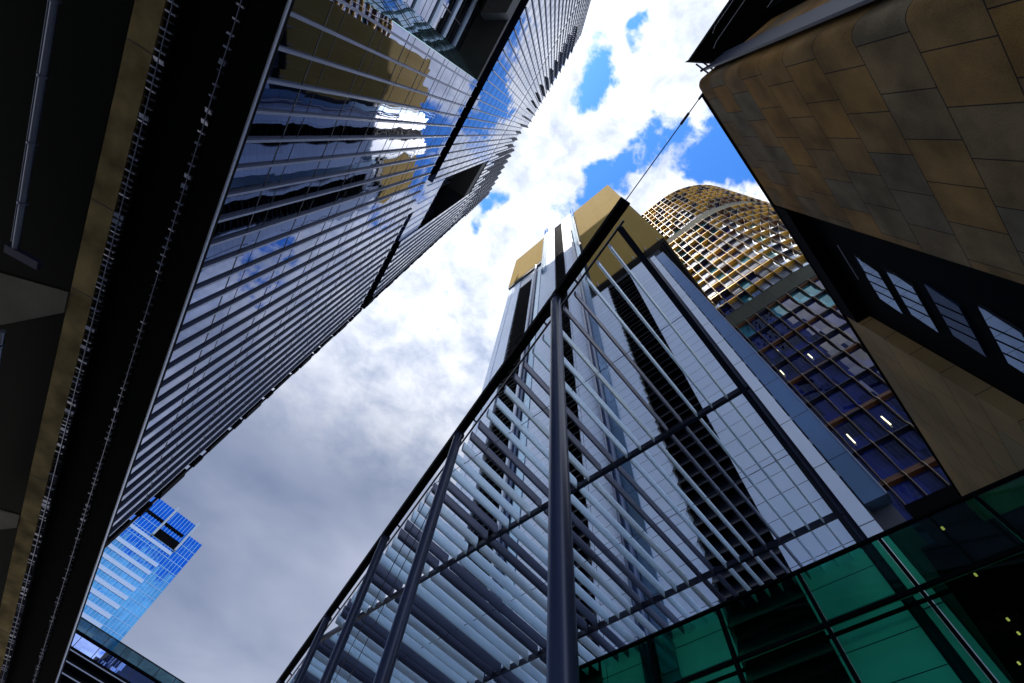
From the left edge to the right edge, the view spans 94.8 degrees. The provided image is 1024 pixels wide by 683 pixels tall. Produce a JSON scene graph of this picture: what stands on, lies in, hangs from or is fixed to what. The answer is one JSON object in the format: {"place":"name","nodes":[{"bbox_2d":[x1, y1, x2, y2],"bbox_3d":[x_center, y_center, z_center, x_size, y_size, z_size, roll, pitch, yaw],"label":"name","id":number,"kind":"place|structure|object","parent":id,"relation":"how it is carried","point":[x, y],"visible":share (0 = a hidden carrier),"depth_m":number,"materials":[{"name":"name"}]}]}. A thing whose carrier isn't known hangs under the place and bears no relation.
{"place":"outdoors","nodes":[
{"label":"outdoors","id":0,"kind":"place"},
{"bbox_2d":[0,329,5,367],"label":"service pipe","id":1,"kind":"object","parent":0,"point":[2,338],"visible":1,"depth_m":15.71,"materials":[{"name":"grey metal"}]},
{"bbox_2d":[59,617,184,682],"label":"glass building","id":2,"kind":"structure","parent":0,"point":[96,654],"depth_m":59.20,"materials":[{"name":"black"}]},
{"bbox_2d":[81,497,201,640],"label":"blue glass tower","id":3,"kind":"structure","parent":0,"point":[149,553],"depth_m":193.06,"materials":[{"name":"blue glass"}]},
{"bbox_2d":[37,0,590,682],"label":"office tower","id":4,"kind":"structure","parent":0,"point":[355,156],"depth_m":23.29,"materials":[{"name":"grey glass"}]},
{"bbox_2d":[0,0,249,682],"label":"podium overhang","id":5,"kind":"object","parent":4,"relation":"attached to","point":[133,92],"visible":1,"depth_m":14.99,"materials":[{"name":"black metal"}]},
{"bbox_2d":[4,0,62,269],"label":"service pipe","id":6,"kind":"object","parent":5,"relation":"attached to","point":[14,250],"visible":1,"depth_m":12.87,"materials":[{"name":"grey metal"}]},
{"bbox_2d":[121,0,769,682],"label":"sky","id":7,"kind":"structure","parent":0,"point":[291,502],"materials":[{"name":"white"}]},
{"bbox_2d":[432,185,999,682],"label":"white tower","id":8,"kind":"structure","parent":0,"point":[852,489],"depth_m":34.44,"materials":[{"name":"grey"}]},
{"bbox_2d":[641,185,950,519],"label":"curved tower","id":9,"kind":"structure","parent":0,"point":[745,262],"depth_m":56.97,"materials":[{"name":"blue glass"}]},
{"label":"ground","id":10,"kind":"structure","parent":0,"visible":0},
{"bbox_2d":[276,197,860,682],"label":"louvred canopy","id":11,"kind":"object","parent":10,"relation":"on","point":[440,623],"visible":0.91,"depth_m":19.68,"materials":[{"name":"black metal"}]},
{"bbox_2d":[626,93,702,199],"bbox_3d":[4.414,-5.629,13.744,0.080,0.131,3.511,31,-67,-9],"label":"stay cable","id":12,"kind":"object","parent":11,"relation":"attached to","point":[686,115],"visible":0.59,"depth_m":13.56,"materials":[{"name":"grey metal"}]},
{"bbox_2d":[579,469,1023,682],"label":"glass screen","id":13,"kind":"object","parent":10,"relation":"on","point":[961,559],"visible":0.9,"depth_m":5.79,"materials":[{"name":"green glass"}]},
{"bbox_2d":[686,0,1023,496],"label":"stone building","id":14,"kind":"structure","parent":10,"relation":"on","point":[878,145],"depth_m":8.58,"materials":[{"name":"stone"}]},
{"bbox_2d":[854,255,904,313],"bbox_3d":[9.316,-1.458,11.953,0.072,0.760,1.700,-37,-74,19],"label":"window","id":15,"kind":"structure","parent":14,"relation":"in","point":[874,276],"depth_m":11.88,"materials":[{"name":"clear glass"}]},
{"bbox_2d":[884,267,940,332],"bbox_3d":[9.221,-0.976,10.858,0.072,0.760,1.700,-37,-74,19],"label":"window","id":16,"kind":"structure","parent":14,"relation":"in","point":[913,301],"depth_m":10.79,"materials":[{"name":"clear glass"}]},
{"bbox_2d":[924,282,988,356],"bbox_3d":[9.118,-0.454,9.672,0.072,0.760,1.700,-37,-74,19],"label":"window","id":17,"kind":"structure","parent":14,"relation":"in","point":[952,312],"depth_m":9.61,"materials":[{"name":"blue glass"}]},
{"bbox_2d":[977,304,1023,372],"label":"window","id":18,"kind":"structure","parent":14,"relation":"in","point":[1010,339],"depth_m":8.47,"materials":[{"name":"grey glass"}]},
{"bbox_2d":[904,485,958,599],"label":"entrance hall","id":19,"kind":"structure","parent":10,"relation":"on","point":[933,500],"depth_m":18.52,"materials":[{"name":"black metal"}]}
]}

